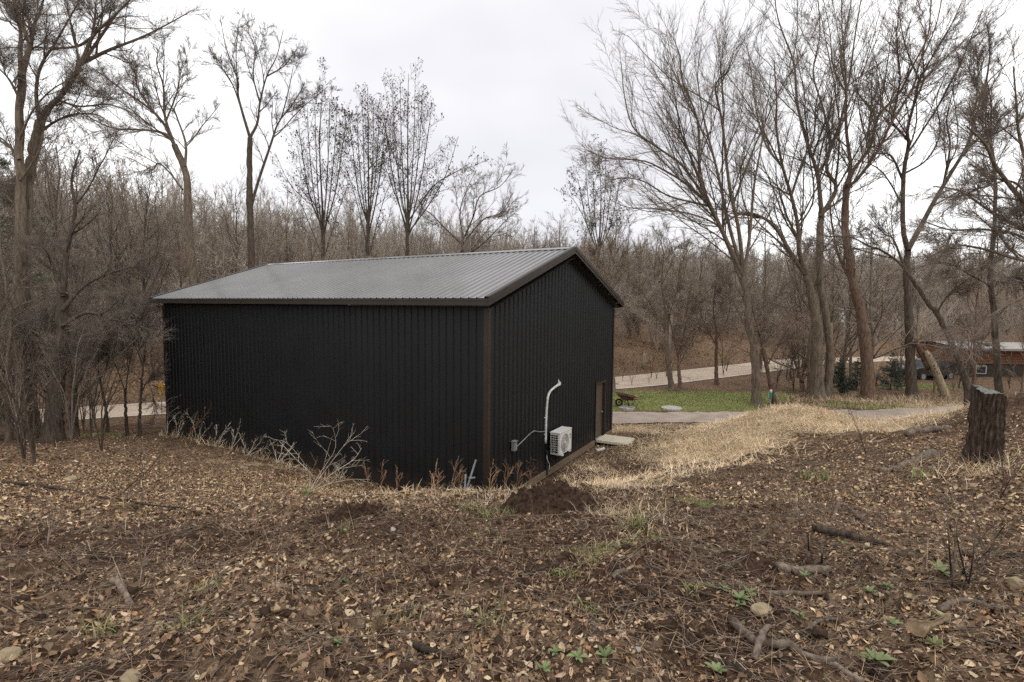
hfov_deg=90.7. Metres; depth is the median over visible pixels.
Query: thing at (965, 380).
leaning tree
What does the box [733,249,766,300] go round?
woodland tree
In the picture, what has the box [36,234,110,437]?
sapling
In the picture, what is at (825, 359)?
snag
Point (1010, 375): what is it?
shrub
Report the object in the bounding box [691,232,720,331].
woodland tree
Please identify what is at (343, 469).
dry stalks
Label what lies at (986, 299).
woodland tree
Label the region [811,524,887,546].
fallen branch
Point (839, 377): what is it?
spruce tree
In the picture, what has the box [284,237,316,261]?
woodland tree
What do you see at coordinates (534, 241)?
woodland tree
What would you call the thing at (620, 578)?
fallen branch
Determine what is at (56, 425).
shrub
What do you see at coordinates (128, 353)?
sapling
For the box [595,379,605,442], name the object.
door
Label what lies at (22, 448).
shrub
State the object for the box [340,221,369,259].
woodland tree
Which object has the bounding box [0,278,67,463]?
shrub
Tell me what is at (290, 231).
woods
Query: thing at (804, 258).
woodland tree
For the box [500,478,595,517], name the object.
soil mound
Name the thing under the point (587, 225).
woodland tree
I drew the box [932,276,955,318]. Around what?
woodland tree
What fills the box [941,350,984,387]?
shrub
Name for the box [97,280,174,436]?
sapling
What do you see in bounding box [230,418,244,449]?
dry stalks
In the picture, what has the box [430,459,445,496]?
weed stalk
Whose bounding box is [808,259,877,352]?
woodland tree
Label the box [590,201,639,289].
woodland tree
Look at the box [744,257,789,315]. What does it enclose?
woodland tree
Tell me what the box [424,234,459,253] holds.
woodland tree
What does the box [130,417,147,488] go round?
bare stem
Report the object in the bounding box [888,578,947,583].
fallen branch
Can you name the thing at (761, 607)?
rock
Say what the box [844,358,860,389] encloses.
spruce tree
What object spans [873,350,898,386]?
shrub
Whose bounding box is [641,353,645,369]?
broken stump
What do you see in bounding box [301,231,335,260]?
woodland tree
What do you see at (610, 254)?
woodland tree
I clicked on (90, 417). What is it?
shrub
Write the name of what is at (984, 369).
window
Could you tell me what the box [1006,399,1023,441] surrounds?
bare stem
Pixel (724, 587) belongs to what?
rosette
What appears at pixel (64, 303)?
thick tree
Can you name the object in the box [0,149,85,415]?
tree
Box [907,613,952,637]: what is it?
curled bark
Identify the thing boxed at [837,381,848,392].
spruce tree
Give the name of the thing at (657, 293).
woodland tree
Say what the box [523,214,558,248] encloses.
woodland tree
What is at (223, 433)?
dry stalks
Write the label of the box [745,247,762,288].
woodland tree
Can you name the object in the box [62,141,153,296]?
woodland tree
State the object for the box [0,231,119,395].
woodland tree
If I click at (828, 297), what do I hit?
woodland tree
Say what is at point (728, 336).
woodland tree
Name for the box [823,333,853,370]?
shrub
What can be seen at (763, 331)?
woodland tree
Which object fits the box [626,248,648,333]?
woodland tree
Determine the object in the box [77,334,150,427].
shrub
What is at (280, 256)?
woodland tree
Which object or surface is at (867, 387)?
ash tree
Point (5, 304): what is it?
woodland tree
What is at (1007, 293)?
woodland tree
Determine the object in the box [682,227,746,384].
young ash
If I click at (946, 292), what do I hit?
woodland tree
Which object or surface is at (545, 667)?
rosette
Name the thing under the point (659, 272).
woodland tree
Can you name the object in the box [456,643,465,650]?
rock
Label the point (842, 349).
utility pole
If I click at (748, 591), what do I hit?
rosette
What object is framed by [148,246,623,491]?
barn
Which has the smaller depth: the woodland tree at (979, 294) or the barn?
the barn
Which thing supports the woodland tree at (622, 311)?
on the ground at (700, 355)
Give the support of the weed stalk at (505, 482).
on the ground at (700, 355)
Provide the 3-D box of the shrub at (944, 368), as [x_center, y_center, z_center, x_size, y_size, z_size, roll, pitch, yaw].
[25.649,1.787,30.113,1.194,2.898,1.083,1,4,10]
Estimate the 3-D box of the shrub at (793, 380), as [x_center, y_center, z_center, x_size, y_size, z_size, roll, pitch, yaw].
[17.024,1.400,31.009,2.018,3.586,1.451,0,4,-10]
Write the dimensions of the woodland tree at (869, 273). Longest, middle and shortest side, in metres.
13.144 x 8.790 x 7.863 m
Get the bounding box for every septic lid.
[618,405,634,410]
[661,405,681,410]
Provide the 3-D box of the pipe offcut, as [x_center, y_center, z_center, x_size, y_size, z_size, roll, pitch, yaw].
[-0.717,2.351,8.877,0.230,0.522,0.033,-2,5,-37]
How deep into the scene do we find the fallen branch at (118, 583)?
3.11 m
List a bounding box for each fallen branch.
[1,414,194,509]
[108,577,133,606]
[412,641,454,659]
[524,560,554,572]
[611,568,627,577]
[616,575,656,594]
[712,657,751,678]
[728,616,837,662]
[751,624,772,660]
[766,590,824,595]
[775,561,831,573]
[802,617,840,634]
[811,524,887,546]
[828,661,864,681]
[830,501,873,526]
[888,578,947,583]
[936,594,1008,612]
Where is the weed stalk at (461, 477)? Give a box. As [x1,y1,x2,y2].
[453,464,469,487]
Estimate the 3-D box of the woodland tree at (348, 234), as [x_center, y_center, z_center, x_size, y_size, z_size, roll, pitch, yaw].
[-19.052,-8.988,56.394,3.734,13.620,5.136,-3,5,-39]
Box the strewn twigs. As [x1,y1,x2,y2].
[0,433,1023,681]
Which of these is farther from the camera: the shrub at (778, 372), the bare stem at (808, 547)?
the shrub at (778, 372)
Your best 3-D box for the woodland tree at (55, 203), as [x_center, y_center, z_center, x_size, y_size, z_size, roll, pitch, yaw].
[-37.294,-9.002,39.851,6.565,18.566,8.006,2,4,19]
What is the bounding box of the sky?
[0,0,1023,281]
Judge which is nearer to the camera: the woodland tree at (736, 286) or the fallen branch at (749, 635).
the fallen branch at (749, 635)
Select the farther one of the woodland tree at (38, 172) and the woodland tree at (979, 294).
the woodland tree at (979, 294)
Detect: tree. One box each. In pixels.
[0,0,116,438]
[0,0,215,437]
[0,107,179,442]
[0,115,107,335]
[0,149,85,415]
[0,151,100,300]
[0,155,49,332]
[0,171,163,414]
[0,198,58,396]
[0,205,94,440]
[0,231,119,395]
[0,241,38,425]
[0,249,50,407]
[0,271,122,407]
[0,278,50,409]
[1,177,72,361]
[4,216,104,331]
[5,195,69,300]
[24,108,125,291]
[32,187,105,379]
[43,15,222,285]
[60,157,122,349]
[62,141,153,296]
[75,191,124,320]
[76,158,149,309]
[84,159,194,366]
[93,162,179,342]
[151,227,247,337]
[152,200,209,298]
[165,223,206,298]
[166,238,221,284]
[171,163,222,281]
[196,164,271,273]
[196,221,235,280]
[197,237,227,280]
[200,6,341,268]
[208,207,309,270]
[218,168,296,269]
[219,237,265,272]
[232,218,278,271]
[270,57,370,260]
[271,237,292,262]
[277,221,320,262]
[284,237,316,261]
[296,205,339,261]
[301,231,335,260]
[327,180,370,259]
[330,83,409,257]
[332,205,357,259]
[337,208,390,258]
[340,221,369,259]
[359,242,387,257]
[364,57,495,255]
[373,202,403,305]
[379,218,402,256]
[391,216,422,255]
[397,231,425,255]
[409,143,527,252]
[412,221,441,254]
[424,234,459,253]
[439,208,480,253]
[455,219,479,252]
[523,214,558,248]
[525,227,542,248]
[539,206,607,265]
[554,134,649,269]
[560,0,829,406]
[569,205,620,283]
[578,232,638,391]
[586,224,601,263]
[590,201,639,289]
[590,237,638,331]
[597,224,623,281]
[599,223,637,313]
[614,212,678,318]
[623,228,653,331]
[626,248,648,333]
[628,265,689,343]
[630,259,664,299]
[640,224,670,293]
[652,263,687,305]
[669,228,701,302]
[675,273,725,341]
[678,259,712,345]
[687,0,924,399]
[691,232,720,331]
[695,264,708,297]
[702,253,726,320]
[705,252,759,337]
[706,244,732,304]
[707,252,753,297]
[712,195,806,361]
[715,196,861,394]
[717,244,752,327]
[717,260,776,327]
[725,227,772,328]
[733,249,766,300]
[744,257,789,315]
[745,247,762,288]
[753,240,795,297]
[754,258,780,368]
[758,260,798,310]
[758,282,808,380]
[761,250,787,337]
[762,0,1008,399]
[773,334,805,383]
[774,231,826,341]
[775,238,822,377]
[778,264,788,314]
[779,233,839,369]
[786,231,814,315]
[794,243,848,319]
[796,185,1023,407]
[797,274,845,360]
[801,234,914,381]
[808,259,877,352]
[809,231,848,343]
[809,265,837,327]
[824,213,973,360]
[826,174,922,382]
[831,0,1023,396]
[833,358,848,386]
[835,280,864,328]
[837,244,886,319]
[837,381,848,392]
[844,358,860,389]
[851,249,896,344]
[858,248,894,334]
[872,289,903,329]
[873,246,899,339]
[873,263,926,315]
[874,352,905,390]
[879,257,919,307]
[881,272,901,327]
[885,263,913,337]
[886,22,1023,370]
[887,295,914,386]
[890,34,1023,392]
[890,282,936,338]
[898,243,925,307]
[914,282,939,334]
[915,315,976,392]
[924,272,948,327]
[929,288,1011,377]
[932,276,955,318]
[934,257,967,325]
[945,202,1011,384]
[963,276,986,327]
[965,286,1002,328]
[970,271,987,312]
[972,278,1004,317]
[984,255,1023,332]
[990,288,1021,334]
[997,296,1021,333]
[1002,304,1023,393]
[1005,286,1023,317]
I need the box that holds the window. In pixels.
[976,365,986,373]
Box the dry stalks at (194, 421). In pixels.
[187,403,211,438]
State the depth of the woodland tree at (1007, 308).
78.24 m
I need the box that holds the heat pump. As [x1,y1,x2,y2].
[548,426,571,464]
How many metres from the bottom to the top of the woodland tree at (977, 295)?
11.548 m
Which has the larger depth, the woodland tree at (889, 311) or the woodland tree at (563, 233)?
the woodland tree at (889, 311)
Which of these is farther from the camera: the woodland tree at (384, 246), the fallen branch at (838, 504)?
the woodland tree at (384, 246)
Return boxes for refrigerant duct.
[544,379,560,442]
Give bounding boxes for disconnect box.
[511,440,517,450]
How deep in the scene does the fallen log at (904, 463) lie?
7.48 m
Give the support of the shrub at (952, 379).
on the ground at (700, 355)
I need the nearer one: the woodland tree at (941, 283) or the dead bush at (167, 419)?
the dead bush at (167, 419)
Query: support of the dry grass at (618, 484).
on the ground at (700, 355)
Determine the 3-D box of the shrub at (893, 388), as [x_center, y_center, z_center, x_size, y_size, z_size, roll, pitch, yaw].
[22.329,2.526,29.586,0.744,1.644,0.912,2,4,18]
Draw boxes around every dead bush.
[144,397,178,433]
[266,419,376,493]
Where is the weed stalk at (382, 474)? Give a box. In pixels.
[378,459,387,487]
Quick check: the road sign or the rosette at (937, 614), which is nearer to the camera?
the rosette at (937, 614)
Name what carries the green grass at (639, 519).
on the ground at (700, 355)
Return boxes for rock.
[0,646,22,662]
[65,475,77,481]
[119,668,141,681]
[300,560,306,566]
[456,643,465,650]
[750,602,772,617]
[905,592,913,599]
[1004,576,1023,588]
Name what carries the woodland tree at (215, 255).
on the ground at (700, 355)
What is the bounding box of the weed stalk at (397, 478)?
[395,465,402,492]
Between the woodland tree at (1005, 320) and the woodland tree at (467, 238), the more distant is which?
the woodland tree at (1005, 320)
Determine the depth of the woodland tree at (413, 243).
46.17 m
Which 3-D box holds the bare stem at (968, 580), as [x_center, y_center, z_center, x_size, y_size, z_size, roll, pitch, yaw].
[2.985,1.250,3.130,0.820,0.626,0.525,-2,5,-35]
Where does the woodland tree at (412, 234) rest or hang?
on the ground at (700, 355)
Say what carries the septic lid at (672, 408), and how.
on the ground at (700, 355)
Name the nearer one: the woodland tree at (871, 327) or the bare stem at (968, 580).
the bare stem at (968, 580)
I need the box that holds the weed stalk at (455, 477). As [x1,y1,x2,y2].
[449,456,465,488]
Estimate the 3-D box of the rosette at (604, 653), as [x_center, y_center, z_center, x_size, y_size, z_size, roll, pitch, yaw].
[0.410,1.381,2.241,0.096,0.040,0.081,-1,4,-26]
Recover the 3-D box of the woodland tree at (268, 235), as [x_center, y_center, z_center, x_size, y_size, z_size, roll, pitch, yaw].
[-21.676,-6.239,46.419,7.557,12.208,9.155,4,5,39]
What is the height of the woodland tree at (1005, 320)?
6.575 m
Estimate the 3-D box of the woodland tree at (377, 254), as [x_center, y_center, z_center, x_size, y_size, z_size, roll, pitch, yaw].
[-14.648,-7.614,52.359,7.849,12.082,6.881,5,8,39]
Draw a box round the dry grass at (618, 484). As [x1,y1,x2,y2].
[0,388,1023,681]
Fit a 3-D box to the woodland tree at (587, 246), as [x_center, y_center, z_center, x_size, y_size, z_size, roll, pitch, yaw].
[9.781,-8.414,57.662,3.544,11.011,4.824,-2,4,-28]
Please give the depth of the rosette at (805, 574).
3.38 m
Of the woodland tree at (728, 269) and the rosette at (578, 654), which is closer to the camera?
the rosette at (578, 654)
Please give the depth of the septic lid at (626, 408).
25.15 m
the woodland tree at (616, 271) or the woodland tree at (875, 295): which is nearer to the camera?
the woodland tree at (875, 295)
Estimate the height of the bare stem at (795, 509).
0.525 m
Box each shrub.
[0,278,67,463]
[0,300,87,413]
[0,307,31,416]
[0,307,62,460]
[0,308,72,444]
[0,342,13,417]
[1,275,43,433]
[4,288,110,442]
[10,307,101,410]
[23,339,95,446]
[39,282,173,450]
[39,359,47,426]
[41,320,116,393]
[67,321,116,433]
[71,318,121,436]
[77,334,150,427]
[641,341,658,377]
[646,354,664,378]
[704,329,733,374]
[720,333,746,370]
[769,350,790,382]
[771,367,782,392]
[779,342,801,391]
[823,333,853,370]
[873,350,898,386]
[887,332,927,375]
[887,374,901,394]
[933,352,966,390]
[937,355,951,393]
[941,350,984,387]
[1002,359,1017,388]
[1006,356,1023,382]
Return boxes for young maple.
[641,267,713,388]
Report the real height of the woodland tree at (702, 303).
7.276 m
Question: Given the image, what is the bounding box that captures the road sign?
[158,382,162,417]
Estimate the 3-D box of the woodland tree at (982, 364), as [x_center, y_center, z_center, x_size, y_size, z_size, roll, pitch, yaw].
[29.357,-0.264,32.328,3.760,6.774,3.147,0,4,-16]
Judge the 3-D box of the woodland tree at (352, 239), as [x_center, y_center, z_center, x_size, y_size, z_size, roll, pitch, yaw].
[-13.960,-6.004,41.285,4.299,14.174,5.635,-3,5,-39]
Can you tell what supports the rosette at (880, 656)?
on the ground at (700, 355)
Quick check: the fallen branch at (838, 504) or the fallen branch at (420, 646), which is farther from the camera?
the fallen branch at (838, 504)
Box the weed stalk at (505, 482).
[503,459,512,488]
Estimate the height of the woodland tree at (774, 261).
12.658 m
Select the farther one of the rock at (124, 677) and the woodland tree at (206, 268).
the woodland tree at (206, 268)
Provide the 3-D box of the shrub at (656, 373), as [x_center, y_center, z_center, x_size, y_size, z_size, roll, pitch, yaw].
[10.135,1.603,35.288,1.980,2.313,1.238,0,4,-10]
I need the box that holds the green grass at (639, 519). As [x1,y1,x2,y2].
[81,382,962,638]
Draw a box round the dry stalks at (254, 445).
[239,433,276,455]
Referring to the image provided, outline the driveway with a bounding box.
[612,405,962,423]
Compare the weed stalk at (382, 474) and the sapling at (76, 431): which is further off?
the sapling at (76, 431)
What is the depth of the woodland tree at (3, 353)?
16.18 m
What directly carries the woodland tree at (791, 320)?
on the ground at (700, 355)
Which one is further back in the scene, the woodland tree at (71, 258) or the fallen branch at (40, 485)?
the woodland tree at (71, 258)
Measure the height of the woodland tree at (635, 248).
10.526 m
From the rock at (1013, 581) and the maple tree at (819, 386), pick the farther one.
the maple tree at (819, 386)
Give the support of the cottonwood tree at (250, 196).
on the ground at (700, 355)
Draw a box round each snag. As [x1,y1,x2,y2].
[825,322,833,395]
[912,334,951,398]
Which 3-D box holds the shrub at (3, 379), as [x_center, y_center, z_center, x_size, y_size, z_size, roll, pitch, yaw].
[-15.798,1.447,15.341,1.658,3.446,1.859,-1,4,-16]
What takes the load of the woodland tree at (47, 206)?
on the ground at (700, 355)
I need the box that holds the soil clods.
[0,459,1023,681]
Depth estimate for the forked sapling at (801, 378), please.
31.22 m
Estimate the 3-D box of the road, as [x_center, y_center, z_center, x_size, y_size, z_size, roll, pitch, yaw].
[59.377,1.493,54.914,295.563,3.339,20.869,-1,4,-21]
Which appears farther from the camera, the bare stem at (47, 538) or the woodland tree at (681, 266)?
the woodland tree at (681, 266)
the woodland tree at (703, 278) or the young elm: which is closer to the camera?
the young elm
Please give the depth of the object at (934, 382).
30.48 m
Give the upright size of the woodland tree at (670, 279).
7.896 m
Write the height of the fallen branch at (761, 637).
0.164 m
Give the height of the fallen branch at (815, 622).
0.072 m
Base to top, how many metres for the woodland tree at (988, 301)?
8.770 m
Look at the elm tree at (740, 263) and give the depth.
25.10 m
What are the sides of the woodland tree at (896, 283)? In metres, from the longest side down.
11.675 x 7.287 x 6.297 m
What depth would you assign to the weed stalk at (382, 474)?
13.53 m
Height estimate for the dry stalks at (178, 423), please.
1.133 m
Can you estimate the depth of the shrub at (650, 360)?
35.71 m
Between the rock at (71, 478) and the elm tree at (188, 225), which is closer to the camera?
the rock at (71, 478)
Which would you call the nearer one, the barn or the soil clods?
the soil clods
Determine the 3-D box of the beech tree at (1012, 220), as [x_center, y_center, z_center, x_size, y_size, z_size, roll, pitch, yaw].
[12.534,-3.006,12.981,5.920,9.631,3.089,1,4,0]
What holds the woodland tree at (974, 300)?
on the ground at (700, 355)
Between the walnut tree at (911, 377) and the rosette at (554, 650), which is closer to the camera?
the rosette at (554, 650)
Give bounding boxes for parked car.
[896,358,956,379]
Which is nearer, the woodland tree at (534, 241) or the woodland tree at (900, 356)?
the woodland tree at (900, 356)
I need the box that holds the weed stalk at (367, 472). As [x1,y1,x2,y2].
[363,460,370,486]
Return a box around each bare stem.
[20,495,68,544]
[42,535,130,605]
[123,516,157,587]
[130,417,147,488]
[270,554,316,588]
[783,482,808,528]
[807,535,809,555]
[820,541,822,563]
[837,394,866,455]
[904,478,971,586]
[931,490,1023,583]
[973,448,1023,497]
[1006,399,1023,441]
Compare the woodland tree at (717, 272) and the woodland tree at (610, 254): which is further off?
the woodland tree at (717, 272)
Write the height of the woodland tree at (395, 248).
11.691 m
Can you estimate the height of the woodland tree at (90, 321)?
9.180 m
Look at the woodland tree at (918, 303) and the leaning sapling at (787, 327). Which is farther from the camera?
the woodland tree at (918, 303)
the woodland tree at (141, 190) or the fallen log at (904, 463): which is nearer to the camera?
the fallen log at (904, 463)
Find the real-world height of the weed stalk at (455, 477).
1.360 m
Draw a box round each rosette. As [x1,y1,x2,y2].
[333,637,343,645]
[535,660,550,671]
[548,644,562,655]
[566,646,588,662]
[596,645,615,663]
[704,662,727,672]
[719,583,730,590]
[732,590,750,603]
[735,599,745,605]
[743,586,756,594]
[790,609,808,619]
[800,570,810,576]
[858,648,897,665]
[864,586,877,595]
[878,581,892,588]
[885,616,902,624]
[924,636,944,647]
[930,559,949,576]
[933,609,948,623]
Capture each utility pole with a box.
[666,307,680,375]
[839,306,845,363]
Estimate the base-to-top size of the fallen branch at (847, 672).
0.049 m
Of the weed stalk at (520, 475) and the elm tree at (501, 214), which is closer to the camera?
the weed stalk at (520, 475)
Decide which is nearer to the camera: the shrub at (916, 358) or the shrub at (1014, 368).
the shrub at (916, 358)
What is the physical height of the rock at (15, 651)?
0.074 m
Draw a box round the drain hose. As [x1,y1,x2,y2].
[546,451,549,474]
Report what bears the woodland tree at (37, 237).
on the ground at (700, 355)
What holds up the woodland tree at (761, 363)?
on the ground at (700, 355)
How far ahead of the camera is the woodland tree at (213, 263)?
52.57 m
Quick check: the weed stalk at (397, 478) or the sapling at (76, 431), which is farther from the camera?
the sapling at (76, 431)
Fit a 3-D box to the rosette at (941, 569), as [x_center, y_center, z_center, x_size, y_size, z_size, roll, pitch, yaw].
[2.853,1.516,3.351,0.128,0.064,0.145,0,4,-14]
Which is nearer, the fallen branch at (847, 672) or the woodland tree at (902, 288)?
the fallen branch at (847, 672)
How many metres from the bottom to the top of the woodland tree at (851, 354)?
10.459 m
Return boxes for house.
[916,341,1023,376]
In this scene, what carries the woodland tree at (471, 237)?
on the ground at (700, 355)
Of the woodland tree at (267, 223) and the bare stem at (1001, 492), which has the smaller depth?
the bare stem at (1001, 492)
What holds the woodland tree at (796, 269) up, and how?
on the ground at (700, 355)
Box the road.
[16,356,917,420]
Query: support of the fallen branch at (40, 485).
on the ground at (700, 355)
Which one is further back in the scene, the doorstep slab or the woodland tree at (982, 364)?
the woodland tree at (982, 364)
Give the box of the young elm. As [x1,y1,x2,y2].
[622,214,704,390]
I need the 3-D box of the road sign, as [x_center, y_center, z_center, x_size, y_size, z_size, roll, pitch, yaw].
[-18.378,3.082,26.495,0.760,1.980,0.046,3,5,35]
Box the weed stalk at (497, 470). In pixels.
[488,459,500,488]
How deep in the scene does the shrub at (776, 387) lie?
29.78 m
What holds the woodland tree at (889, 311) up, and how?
on the ground at (700, 355)
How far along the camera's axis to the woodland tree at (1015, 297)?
32.89 m
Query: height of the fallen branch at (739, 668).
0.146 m
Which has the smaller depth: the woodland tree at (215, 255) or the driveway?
the driveway
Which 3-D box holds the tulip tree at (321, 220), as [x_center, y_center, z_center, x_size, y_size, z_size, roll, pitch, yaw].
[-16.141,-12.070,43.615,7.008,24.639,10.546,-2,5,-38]
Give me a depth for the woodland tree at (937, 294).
73.48 m
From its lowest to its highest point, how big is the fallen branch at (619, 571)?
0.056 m
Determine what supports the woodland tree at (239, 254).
on the ground at (700, 355)
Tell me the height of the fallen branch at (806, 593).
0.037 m
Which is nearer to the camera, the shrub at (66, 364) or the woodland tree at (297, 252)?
the shrub at (66, 364)
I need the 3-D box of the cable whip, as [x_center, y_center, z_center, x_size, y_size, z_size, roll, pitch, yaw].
[0.553,2.670,14.225,0.058,0.248,1.904,3,4,30]
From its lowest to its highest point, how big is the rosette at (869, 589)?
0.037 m
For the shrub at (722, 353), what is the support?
on the ground at (700, 355)
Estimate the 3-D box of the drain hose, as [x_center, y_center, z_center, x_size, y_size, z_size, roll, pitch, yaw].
[1.073,3.654,15.192,0.077,0.743,0.178,3,4,30]
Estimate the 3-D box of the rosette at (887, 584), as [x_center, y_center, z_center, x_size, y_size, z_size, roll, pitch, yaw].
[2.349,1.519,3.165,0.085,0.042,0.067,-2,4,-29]
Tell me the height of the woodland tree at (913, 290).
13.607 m
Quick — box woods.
[0,109,1023,312]
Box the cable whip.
[517,431,545,446]
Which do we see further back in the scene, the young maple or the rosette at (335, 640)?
the young maple
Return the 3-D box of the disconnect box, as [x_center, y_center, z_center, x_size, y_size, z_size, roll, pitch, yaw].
[0.064,2.759,13.322,0.130,0.266,0.170,3,4,30]
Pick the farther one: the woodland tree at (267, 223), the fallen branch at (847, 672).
the woodland tree at (267, 223)
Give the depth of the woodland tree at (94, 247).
49.32 m
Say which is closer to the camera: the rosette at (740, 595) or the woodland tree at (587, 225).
the rosette at (740, 595)
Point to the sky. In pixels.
(498, 73)
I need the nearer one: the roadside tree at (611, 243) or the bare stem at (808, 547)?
the bare stem at (808, 547)
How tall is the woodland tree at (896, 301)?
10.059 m
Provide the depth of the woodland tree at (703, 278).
71.61 m
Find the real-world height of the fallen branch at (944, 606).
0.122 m
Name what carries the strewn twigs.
on the ground at (700, 355)
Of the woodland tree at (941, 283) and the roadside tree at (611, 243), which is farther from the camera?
the woodland tree at (941, 283)
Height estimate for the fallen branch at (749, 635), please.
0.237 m
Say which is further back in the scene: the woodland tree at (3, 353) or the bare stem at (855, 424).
the woodland tree at (3, 353)
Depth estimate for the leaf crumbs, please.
2.95 m
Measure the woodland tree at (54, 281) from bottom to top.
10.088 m
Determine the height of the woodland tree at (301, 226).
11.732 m
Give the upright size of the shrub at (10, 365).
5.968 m
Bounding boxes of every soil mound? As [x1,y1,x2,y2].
[310,500,387,526]
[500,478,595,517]
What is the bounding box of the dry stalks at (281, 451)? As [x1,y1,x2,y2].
[270,438,293,463]
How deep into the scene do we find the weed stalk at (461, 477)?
12.24 m
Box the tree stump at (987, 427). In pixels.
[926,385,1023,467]
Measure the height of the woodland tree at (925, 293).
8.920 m
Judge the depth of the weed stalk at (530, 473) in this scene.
13.93 m
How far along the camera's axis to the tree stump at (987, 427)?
6.90 m
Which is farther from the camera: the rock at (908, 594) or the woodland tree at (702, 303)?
the woodland tree at (702, 303)
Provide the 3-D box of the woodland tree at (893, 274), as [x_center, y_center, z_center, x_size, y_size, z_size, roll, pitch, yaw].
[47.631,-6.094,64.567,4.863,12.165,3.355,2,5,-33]
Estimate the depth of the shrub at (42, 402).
20.29 m
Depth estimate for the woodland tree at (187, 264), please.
49.73 m
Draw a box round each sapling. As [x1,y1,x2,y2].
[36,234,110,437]
[36,281,104,436]
[79,297,170,435]
[79,321,133,431]
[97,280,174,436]
[731,284,812,404]
[774,312,825,391]
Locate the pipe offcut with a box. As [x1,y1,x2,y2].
[466,459,476,489]
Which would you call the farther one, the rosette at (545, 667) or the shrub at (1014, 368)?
the shrub at (1014, 368)
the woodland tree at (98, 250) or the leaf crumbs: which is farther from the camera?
the woodland tree at (98, 250)
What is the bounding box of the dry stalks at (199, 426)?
[184,411,212,441]
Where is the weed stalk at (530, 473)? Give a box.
[526,457,537,484]
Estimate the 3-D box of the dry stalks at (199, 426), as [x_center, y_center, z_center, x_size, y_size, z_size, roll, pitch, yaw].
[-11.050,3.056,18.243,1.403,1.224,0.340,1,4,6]
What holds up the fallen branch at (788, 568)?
on the ground at (700, 355)
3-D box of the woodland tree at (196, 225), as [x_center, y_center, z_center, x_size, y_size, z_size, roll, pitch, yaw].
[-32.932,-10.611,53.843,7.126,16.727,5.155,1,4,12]
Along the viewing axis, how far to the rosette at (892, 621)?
2.73 m
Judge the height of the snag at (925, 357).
3.986 m
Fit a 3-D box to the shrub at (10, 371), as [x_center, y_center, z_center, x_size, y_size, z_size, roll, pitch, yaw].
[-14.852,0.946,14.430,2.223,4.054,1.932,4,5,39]
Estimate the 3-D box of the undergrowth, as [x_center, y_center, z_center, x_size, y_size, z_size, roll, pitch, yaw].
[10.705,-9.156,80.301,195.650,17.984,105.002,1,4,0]
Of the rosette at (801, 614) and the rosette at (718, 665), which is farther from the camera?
the rosette at (801, 614)
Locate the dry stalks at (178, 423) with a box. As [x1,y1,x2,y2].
[173,412,184,437]
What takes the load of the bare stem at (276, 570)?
on the ground at (700, 355)
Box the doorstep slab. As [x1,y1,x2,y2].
[597,434,634,444]
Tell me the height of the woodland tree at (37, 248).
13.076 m
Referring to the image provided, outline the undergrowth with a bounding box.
[0,252,1023,372]
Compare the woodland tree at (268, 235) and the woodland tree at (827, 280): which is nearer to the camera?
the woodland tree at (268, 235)
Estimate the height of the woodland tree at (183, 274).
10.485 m
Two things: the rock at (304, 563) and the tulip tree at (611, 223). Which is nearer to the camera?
the rock at (304, 563)
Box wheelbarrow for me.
[615,391,645,406]
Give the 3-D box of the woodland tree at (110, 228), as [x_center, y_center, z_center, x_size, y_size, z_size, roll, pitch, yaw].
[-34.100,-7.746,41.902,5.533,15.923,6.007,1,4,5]
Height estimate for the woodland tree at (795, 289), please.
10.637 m
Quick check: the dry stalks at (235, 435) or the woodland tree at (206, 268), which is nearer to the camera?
the dry stalks at (235, 435)
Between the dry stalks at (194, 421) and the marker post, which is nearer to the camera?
the dry stalks at (194, 421)
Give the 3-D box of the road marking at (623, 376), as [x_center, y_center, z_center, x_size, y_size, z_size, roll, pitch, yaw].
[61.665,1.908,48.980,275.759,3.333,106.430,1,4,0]
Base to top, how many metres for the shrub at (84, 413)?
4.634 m
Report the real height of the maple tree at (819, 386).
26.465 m
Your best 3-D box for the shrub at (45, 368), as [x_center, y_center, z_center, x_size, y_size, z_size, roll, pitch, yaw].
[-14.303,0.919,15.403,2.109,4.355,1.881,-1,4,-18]
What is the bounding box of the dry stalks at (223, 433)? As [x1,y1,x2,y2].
[210,423,231,444]
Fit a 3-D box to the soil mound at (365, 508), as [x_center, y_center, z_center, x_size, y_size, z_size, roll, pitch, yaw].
[-1.684,1.840,5.256,0.840,0.366,0.600,1,4,0]
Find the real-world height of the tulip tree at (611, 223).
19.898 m
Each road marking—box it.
[40,356,889,409]
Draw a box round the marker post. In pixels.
[769,389,771,404]
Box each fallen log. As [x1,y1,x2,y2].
[878,449,939,472]
[904,425,950,436]
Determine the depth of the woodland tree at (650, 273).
74.62 m
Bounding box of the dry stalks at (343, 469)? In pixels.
[333,458,353,479]
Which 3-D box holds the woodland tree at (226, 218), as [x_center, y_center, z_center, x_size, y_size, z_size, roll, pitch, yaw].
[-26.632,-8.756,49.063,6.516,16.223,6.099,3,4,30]
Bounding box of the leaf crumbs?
[0,441,1023,681]
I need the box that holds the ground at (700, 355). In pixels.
[0,279,1023,681]
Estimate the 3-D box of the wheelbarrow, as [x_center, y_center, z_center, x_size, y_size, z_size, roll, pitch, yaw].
[5.916,2.944,25.377,1.457,0.702,0.687,1,4,7]
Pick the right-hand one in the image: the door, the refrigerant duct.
the door
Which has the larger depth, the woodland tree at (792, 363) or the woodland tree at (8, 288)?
the woodland tree at (792, 363)
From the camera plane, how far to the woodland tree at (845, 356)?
32.18 m
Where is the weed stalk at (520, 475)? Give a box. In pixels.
[514,460,527,488]
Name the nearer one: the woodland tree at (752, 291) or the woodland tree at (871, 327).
the woodland tree at (871, 327)

